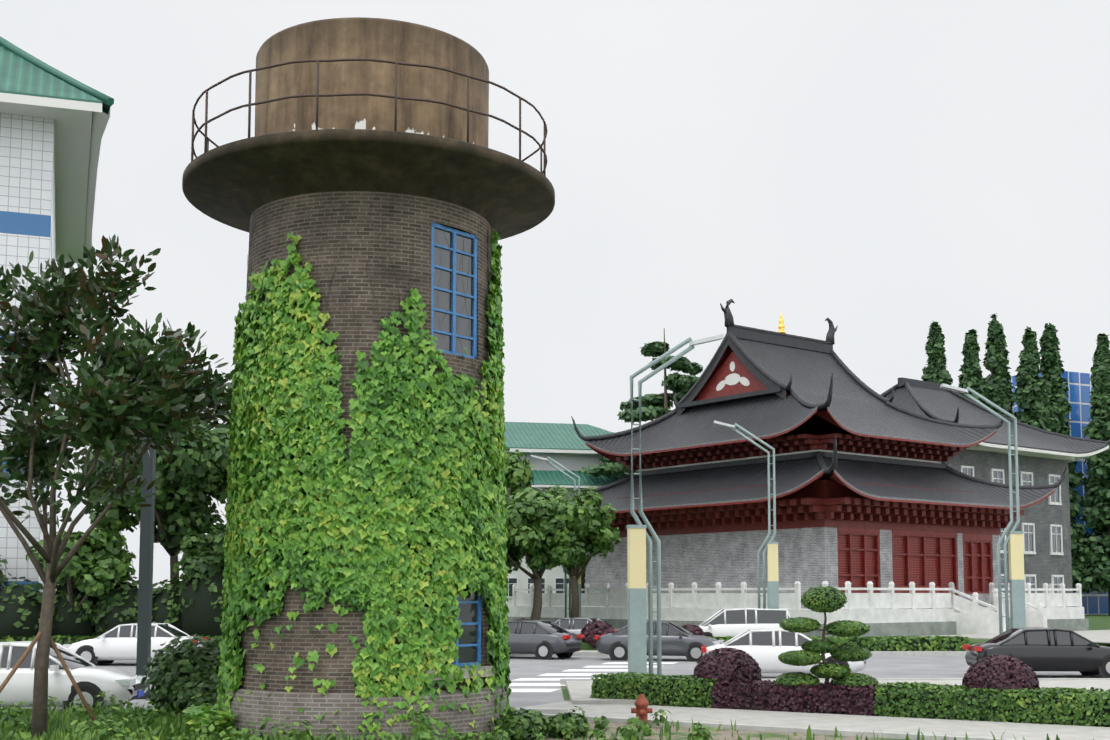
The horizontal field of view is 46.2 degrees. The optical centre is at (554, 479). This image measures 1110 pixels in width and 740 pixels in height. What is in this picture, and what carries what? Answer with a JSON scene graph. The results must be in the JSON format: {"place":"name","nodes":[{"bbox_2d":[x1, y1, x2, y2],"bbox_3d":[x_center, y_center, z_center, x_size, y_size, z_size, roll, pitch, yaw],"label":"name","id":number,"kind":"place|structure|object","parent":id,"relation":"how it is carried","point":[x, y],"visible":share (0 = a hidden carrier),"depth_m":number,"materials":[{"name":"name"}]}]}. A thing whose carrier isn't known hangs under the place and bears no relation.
{"place":"outdoors","nodes":[
{"label":"outdoors","id":0,"kind":"place"},
{"bbox_2d":[0,113,55,591],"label":"block walls","id":1,"kind":"structure","parent":0,"point":[27,193],"depth_m":58.48,"materials":[{"name":"white tile"}]},
{"bbox_2d":[0,93,109,263],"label":"roof soffit","id":2,"kind":"structure","parent":1,"relation":"on","point":[79,126],"depth_m":64.50,"materials":[{"name":"white paint"}]},
{"bbox_2d":[0,46,109,257],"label":"roof","id":3,"kind":"structure","parent":2,"relation":"on","point":[19,75],"depth_m":58.27,"materials":[{"name":"teal metal"}]},
{"bbox_2d":[0,36,113,256],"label":"block ridges","id":4,"kind":"object","parent":2,"relation":"on","point":[51,70],"visible":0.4,"depth_m":59.44,"materials":[{"name":"teal"}]},
{"bbox_2d":[26,527,135,616],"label":"tree leaves","id":5,"kind":"object","parent":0,"point":[98,563],"depth_m":53.90,"materials":[{"name":"green plant"}]},
{"bbox_2d":[0,539,223,638],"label":"shrub","id":6,"kind":"object","parent":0,"point":[200,614],"depth_m":54.07,"materials":[{"name":"green plant"}]},
{"bbox_2d":[221,686,507,739],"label":"tower plinth","id":7,"kind":"structure","parent":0,"point":[255,706],"depth_m":21.13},
{"bbox_2d":[1,656,1102,708],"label":"road","id":8,"kind":"structure","parent":0,"point":[875,666],"depth_m":42.95,"materials":[{"name":"grey asphalt"}]},
{"bbox_2d":[0,641,148,709],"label":"white car","id":9,"kind":"object","parent":8,"relation":"on","point":[92,680],"visible":0.73,"depth_m":26.44,"materials":[{"name":"white paint"}]},
{"bbox_2d":[63,623,207,664],"bbox_3d":[-14.777,5.825,45.886,4.640,1.549,2.140,0,-5,1],"label":"white car","id":10,"kind":"object","parent":8,"relation":"on","point":[118,642],"visible":0.44,"depth_m":45.04,"materials":[{"name":"white paint"}]},
{"bbox_2d":[136,437,155,698],"bbox_3d":[-9.770,1.832,31.339,0.600,6.800,0.450,0,-5,-1],"label":"dark post","id":11,"kind":"object","parent":8,"relation":"on","point":[145,588],"visible":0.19,"depth_m":31.22,"materials":[{"name":"grey metal"}]},
{"bbox_2d":[508,620,584,659],"bbox_3d":[-1.236,6.258,50.833,4.540,1.549,2.140,-3,-6,27],"label":"silver car","id":12,"kind":"object","parent":8,"relation":"on","point":[542,640],"visible":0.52,"depth_m":49.79,"materials":[{"name":"grey paint"}]},
{"bbox_2d":[15,652,1109,713],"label":"kerbs","id":13,"kind":"structure","parent":8,"relation":"on","point":[553,710],"depth_m":36.14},
{"bbox_2d":[509,662,677,691],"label":"road markings","id":14,"kind":"object","parent":8,"relation":"on","point":[544,684],"visible":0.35,"depth_m":39.73,"materials":[{"name":"paint"}]},
{"bbox_2d":[595,621,723,661],"bbox_3d":[3.984,6.115,49.203,4.740,1.549,2.140,-1,-5,13],"label":"grey car","id":15,"kind":"object","parent":8,"relation":"on","point":[677,640],"visible":0.69,"depth_m":48.41,"materials":[{"name":"grey paint"}]},
{"bbox_2d":[701,628,865,672],"bbox_3d":[6.716,5.177,38.477,4.740,1.549,2.140,-1,-5,6],"label":"white car","id":16,"kind":"object","parent":8,"relation":"on","point":[764,648],"visible":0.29,"depth_m":37.72,"materials":[{"name":"white paint"}]},
{"bbox_2d":[962,627,1109,677],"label":"black car","id":17,"kind":"object","parent":8,"relation":"on","point":[1042,649],"visible":0.71,"depth_m":38.56,"materials":[{"name":"black paint"}]},
{"bbox_2d":[0,0,1109,589],"label":"sky","id":18,"kind":"structure","parent":0,"point":[882,170],"materials":[{"name":"white"}]},
{"bbox_2d":[561,686,569,700],"bbox_3d":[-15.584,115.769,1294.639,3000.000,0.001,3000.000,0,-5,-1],"label":"ground","id":19,"kind":"structure","parent":0,"point":[566,697],"depth_m":32.66,"materials":[{"name":"green plant"}]},
{"bbox_2d":[0,234,234,737],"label":"tree","id":20,"kind":"object","parent":19,"relation":"on","point":[119,371],"depth_m":21.93,"materials":[{"name":"green plant"}]},
{"bbox_2d":[0,631,96,728],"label":"tree support stakes","id":21,"kind":"object","parent":20,"relation":"attached to","point":[60,658],"visible":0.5,"depth_m":21.76,"materials":[{"name":"brown wood"}]},
{"bbox_2d":[181,228,511,739],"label":"ivy leaves","id":22,"kind":"object","parent":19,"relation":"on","point":[337,513],"visible":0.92,"depth_m":21.63,"materials":[{"name":"green plant"}]},
{"bbox_2d":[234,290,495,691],"bbox_3d":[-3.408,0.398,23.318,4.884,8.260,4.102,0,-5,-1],"label":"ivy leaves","id":23,"kind":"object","parent":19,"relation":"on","point":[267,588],"visible":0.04,"depth_m":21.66,"materials":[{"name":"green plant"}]},
{"bbox_2d":[141,634,590,739],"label":"bush","id":24,"kind":"object","parent":19,"relation":"on","point":[162,683],"depth_m":24.78,"materials":[{"name":"green plant"}]},
{"bbox_2d":[240,191,497,692],"bbox_3d":[-3.400,-0.684,23.807,4.798,8.700,4.798,0,-5,-1],"label":"tower shaft","id":25,"kind":"object","parent":19,"relation":"on","point":[407,219],"visible":0.23,"depth_m":21.89,"materials":[{"name":"brown brick"}]},
{"bbox_2d":[246,191,489,387],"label":"dry stems","id":26,"kind":"object","parent":25,"relation":"on","point":[375,272],"visible":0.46,"depth_m":21.96,"materials":[{"name":"brown plant"}]},
{"bbox_2d":[182,129,554,239],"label":"tower platform","id":27,"kind":"structure","parent":25,"relation":"on","point":[236,184],"depth_m":21.98,"materials":[{"name":"grey concrete"}]},
{"bbox_2d":[191,58,546,175],"bbox_3d":[-3.400,-5.943,24.267,6.520,1.239,6.520,0,-5,-1],"label":"railing","id":28,"kind":"object","parent":27,"relation":"on","point":[317,95],"visible":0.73,"depth_m":21.62,"materials":[{"name":"black metal"}]},
{"bbox_2d":[255,17,488,223],"bbox_3d":[-3.400,-6.536,24.319,4.320,2.510,4.320,0,-5,-1],"label":"water tank","id":29,"kind":"object","parent":27,"relation":"on","point":[373,38],"visible":0.54,"depth_m":22.42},
{"bbox_2d":[431,222,476,359],"bbox_3d":[-1.771,-3.268,22.665,0.055,2.250,1.138,-4,-7,40],"label":"window","id":30,"kind":"structure","parent":25,"relation":"attached to","point":[442,262],"depth_m":22.67,"materials":[{"name":"blue paint"}]},
{"bbox_2d":[432,560,480,666],"bbox_3d":[-1.680,2.080,22.121,0.055,2.200,1.202,-4,-7,40],"label":"window","id":31,"kind":"structure","parent":25,"relation":"attached to","point":[468,643],"depth_m":22.36,"materials":[{"name":"blue paint"}]},
{"bbox_2d":[426,666,493,679],"bbox_3d":[-1.584,3.253,21.937,0.294,0.170,1.617,-4,-7,40],"label":"window sill","id":32,"kind":"structure","parent":25,"relation":"attached to","point":[466,674],"depth_m":21.90,"materials":[{"name":"grey concrete"}]},
{"bbox_2d":[0,690,1093,739],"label":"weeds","id":33,"kind":"object","parent":19,"relation":"on","point":[113,722],"visible":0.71,"depth_m":21.50,"materials":[{"name":"green plant"}]},
{"bbox_2d":[0,635,1109,726],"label":"hedge","id":34,"kind":"object","parent":19,"relation":"on","point":[1079,694],"depth_m":26.20,"materials":[{"name":"green plant"}]},
{"bbox_2d":[544,721,904,739],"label":"dirt strip","id":35,"kind":"object","parent":19,"relation":"on","point":[682,732],"depth_m":22.87,"materials":[{"name":"brown soil"}]},
{"bbox_2d":[631,694,652,726],"bbox_3d":[1.636,4.344,24.533,0.361,0.610,0.346,-5,-7,42],"label":"hydrant","id":36,"kind":"object","parent":35,"relation":"on","point":[641,710],"visible":0.75,"depth_m":24.46,"materials":[{"name":"red metal"}]},
{"bbox_2d":[517,712,1023,739],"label":"path edge","id":37,"kind":"object","parent":19,"relation":"on","point":[892,735],"depth_m":23.21,"materials":[{"name":"grey concrete"}]},
{"bbox_2d":[513,618,1039,715],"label":"shrubs","id":38,"kind":"object","parent":19,"relation":"on","point":[703,669],"depth_m":27.45,"materials":[{"name":"purple plant"}]},
{"bbox_2d":[775,586,878,688],"bbox_3d":[5.826,3.607,27.887,2.225,2.668,1.130,0,-5,-1],"label":"topiary","id":39,"kind":"object","parent":19,"relation":"on","point":[833,650],"depth_m":27.65,"materials":[{"name":"green plant"}]},
{"bbox_2d":[504,422,627,485],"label":"green roof","id":40,"kind":"structure","parent":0,"point":[529,435],"depth_m":120.25,"materials":[{"name":"green tile"}]},
{"bbox_2d":[506,452,628,616],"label":"block walls","id":41,"kind":"structure","parent":0,"point":[574,461],"depth_m":119.23,"materials":[{"name":"paint"}]},
{"bbox_2d":[507,548,585,597],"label":"building windows","id":42,"kind":"structure","parent":41,"relation":"attached to","point":[559,582],"depth_m":115.26,"materials":[{"name":"white"}]},
{"bbox_2d":[509,448,600,487],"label":"roof fascia","id":43,"kind":"structure","parent":41,"relation":"attached to","point":[555,451],"depth_m":117.67,"materials":[{"name":"white paint"}]},
{"bbox_2d":[586,527,998,608],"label":"temple walls","id":44,"kind":"structure","parent":0,"point":[808,558],"depth_m":70.26,"materials":[{"name":"grey stone"}]},
{"bbox_2d":[521,701,1109,739],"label":"path","id":45,"kind":"structure","parent":0,"point":[1028,731],"depth_m":25.00,"materials":[{"name":"grey concrete"}]},
{"bbox_2d":[581,615,1109,649],"bbox_3d":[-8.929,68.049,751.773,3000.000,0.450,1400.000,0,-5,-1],"label":"ground","id":46,"kind":"structure","parent":0,"point":[1099,622],"depth_m":79.21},
{"bbox_2d":[116,481,210,588],"bbox_3d":[-17.934,1.610,57.148,4.905,10.864,4.156,-3,-6,27],"label":"tree trunk","id":47,"kind":"object","parent":46,"relation":"on","point":[173,558],"visible":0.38,"depth_m":57.35,"materials":[{"name":"brown plant"}]},
{"bbox_2d":[72,372,232,549],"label":"tree leaves","id":48,"kind":"object","parent":47,"relation":"on","point":[192,475],"visible":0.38,"depth_m":55.60,"materials":[{"name":"green plant"}]},
{"bbox_2d":[173,503,226,579],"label":"tree leaves","id":49,"kind":"object","parent":46,"relation":"on","point":[199,565],"visible":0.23,"depth_m":54.16,"materials":[{"name":"green plant"}]},
{"bbox_2d":[506,520,545,619],"bbox_3d":[-1.328,4.268,62.593,3.077,6.594,1.818,3,-6,-35],"label":"tree trunk","id":50,"kind":"object","parent":46,"relation":"on","point":[536,576],"visible":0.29,"depth_m":63.11,"materials":[{"name":"brown plant"}]},
{"bbox_2d":[506,487,592,571],"bbox_3d":[-1.018,2.385,62.847,5.813,4.074,5.485,0,-5,-1],"label":"tree","id":51,"kind":"object","parent":50,"relation":"attached to","point":[551,528],"visible":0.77,"depth_m":61.74,"materials":[{"name":"green plant"}]},
{"bbox_2d":[504,448,553,573],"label":"tree leaves","id":52,"kind":"object","parent":46,"relation":"on","point":[519,470],"depth_m":66.49,"materials":[{"name":"green plant"}]},
{"bbox_2d":[531,455,580,617],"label":"lamp","id":53,"kind":"object","parent":46,"relation":"on","point":[574,480],"visible":0.46,"depth_m":71.73,"materials":[{"name":"beige"}]},
{"bbox_2d":[544,485,621,617],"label":"tree leaves","id":54,"kind":"object","parent":46,"relation":"on","point":[601,534],"depth_m":70.49,"materials":[{"name":"green plant"}]},
{"bbox_2d":[581,568,585,592],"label":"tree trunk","id":55,"kind":"object","parent":46,"relation":"on","point":[583,575],"visible":0.15,"depth_m":87.67,"materials":[{"name":"plant"}]},
{"bbox_2d":[554,617,618,633],"bbox_3d":[0.788,6.800,57.035,4.540,1.549,2.140,-2,-5,19],"label":"silver car","id":56,"kind":"object","parent":46,"relation":"on","point":[575,625],"visible":0.21,"depth_m":56.30,"materials":[{"name":"grey paint"}]},
{"bbox_2d":[579,328,702,478],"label":"pine tree","id":57,"kind":"object","parent":46,"relation":"on","point":[652,407],"depth_m":116.58,"materials":[{"name":"green plant"}]},
{"bbox_2d":[699,608,790,636],"bbox_3d":[7.994,6.495,56.648,4.740,1.809,2.160,0,-5,1],"label":"mpv car","id":58,"kind":"object","parent":46,"relation":"on","point":[728,622],"visible":0.42,"depth_m":55.90,"materials":[{"name":"white paint"}]},
{"bbox_2d":[714,420,778,608],"bbox_3d":[8.622,2.226,58.575,2.809,9.863,0.316,0,-5,1],"label":"lamp","id":59,"kind":"object","parent":46,"relation":"on","point":[771,547],"visible":0.83,"depth_m":58.39,"materials":[{"name":"beige"}]},
{"bbox_2d":[508,338,1088,636],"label":"temple","id":60,"kind":"structure","parent":46,"relation":"on","point":[966,615],"depth_m":67.89,"materials":[{"name":"white stone"}]},
{"bbox_2d":[636,362,940,480],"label":"roof eave trim","id":61,"kind":"structure","parent":60,"relation":"attached to","point":[733,379],"depth_m":74.69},
{"bbox_2d":[610,433,1023,537],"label":"eave brackets","id":62,"kind":"object","parent":60,"relation":"attached to","point":[824,503],"visible":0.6,"depth_m":69.77,"materials":[{"name":"red wood"}]},
{"bbox_2d":[585,338,1054,511],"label":"temple roof tiles","id":63,"kind":"object","parent":60,"relation":"attached to","point":[855,406],"visible":0.5,"depth_m":73.40,"materials":[{"name":"grey tile"}]},
{"bbox_2d":[569,299,1067,495],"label":"roof ridges","id":64,"kind":"object","parent":63,"relation":"on","point":[754,367],"visible":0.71,"depth_m":75.44,"materials":[{"name":"tile"}]},
{"bbox_2d":[778,313,785,333],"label":"roof finial","id":65,"kind":"object","parent":64,"relation":"on","point":[781,327],"visible":0.85,"depth_m":78.15,"materials":[{"name":"gold metal"}]},
{"bbox_2d":[838,534,988,591],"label":"red doors","id":66,"kind":"structure","parent":60,"relation":"attached to","point":[915,565],"depth_m":69.71,"materials":[{"name":"red wood"}]},
{"bbox_2d":[566,650,1109,703],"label":"pavements","id":67,"kind":"structure","parent":46,"relation":"on","point":[579,691],"depth_m":34.18,"materials":[{"name":"grey concrete"}]},
{"bbox_2d":[626,334,723,674],"bbox_3d":[3.306,0.699,35.508,2.718,9.544,0.306,1,-5,-11],"label":"lamp","id":68,"kind":"object","parent":67,"relation":"on","point":[638,536],"visible":0.9,"depth_m":35.08,"materials":[{"name":"beige"}]},
{"bbox_2d":[940,383,1025,633],"bbox_3d":[17.829,1.510,54.138,3.171,11.135,0.357,0,-5,1],"label":"lamp","id":69,"kind":"object","parent":67,"relation":"on","point":[1014,540],"visible":0.94,"depth_m":53.87,"materials":[{"name":"beige"}]},
{"bbox_2d":[921,320,952,384],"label":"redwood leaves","id":70,"kind":"object","parent":46,"relation":"on","point":[935,371],"visible":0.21,"depth_m":123.42,"materials":[{"name":"green plant"}]},
{"bbox_2d":[958,329,989,407],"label":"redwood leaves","id":71,"kind":"object","parent":46,"relation":"on","point":[970,376],"visible":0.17,"depth_m":122.19,"materials":[{"name":"green plant"}]},
{"bbox_2d":[982,313,1014,419],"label":"redwood leaves","id":72,"kind":"object","parent":46,"relation":"on","point":[999,387],"visible":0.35,"depth_m":123.27,"materials":[{"name":"green plant"}]},
{"bbox_2d":[941,449,1072,606],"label":"grey block walls","id":73,"kind":"structure","parent":46,"relation":"on","point":[1043,564],"depth_m":87.15,"materials":[{"name":"grey brick"}]},
{"bbox_2d":[960,465,1063,592],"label":"windows","id":74,"kind":"structure","parent":73,"relation":"in","point":[1028,529],"depth_m":86.41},
{"bbox_2d":[919,630,1109,642],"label":"forecourt","id":75,"kind":"structure","parent":46,"relation":"on","point":[1098,636],"depth_m":62.60,"materials":[{"name":"grey concrete"}]},
{"bbox_2d":[957,371,1108,614],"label":"blue block","id":76,"kind":"structure","parent":46,"relation":"on","point":[1079,385],"depth_m":128.80,"materials":[{"name":"blue glass"}]},
{"bbox_2d":[1013,327,1076,584],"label":"redwood leaves","id":77,"kind":"object","parent":46,"relation":"on","point":[1029,400],"depth_m":122.04,"materials":[{"name":"green plant"}]},
{"bbox_2d":[1039,323,1094,592],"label":"redwood leaves","id":78,"kind":"object","parent":46,"relation":"on","point":[1053,379],"visible":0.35,"depth_m":123.40,"materials":[{"name":"green plant"}]},
{"bbox_2d":[1076,333,1109,615],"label":"redwood leaves","id":79,"kind":"object","parent":46,"relation":"on","point":[1097,494],"depth_m":122.40,"materials":[{"name":"green plant"}]},
{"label":"tree trunk","id":80,"kind":"object","parent":46,"relation":"on","visible":0},
{"bbox_2d":[505,476,542,501],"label":"tree leaves","id":81,"kind":"object","parent":80,"relation":"on","point":[523,487],"depth_m":74.45,"materials":[{"name":"green plant"}]},
{"bbox_2d":[885,386,1108,453],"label":"roof","id":82,"kind":"structure","parent":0,"point":[943,404],"depth_m":88.96,"materials":[{"name":"grey tile"}]},
{"bbox_2d":[880,377,1109,443],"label":"roof ridges","id":83,"kind":"object","parent":82,"relation":"on","point":[907,383],"visible":0.38,"depth_m":90.05,"materials":[{"name":"grey tile"}]},
{"bbox_2d":[917,404,1108,462],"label":"roof eave","id":84,"kind":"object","parent":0,"point":[996,448],"depth_m":85.87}
]}

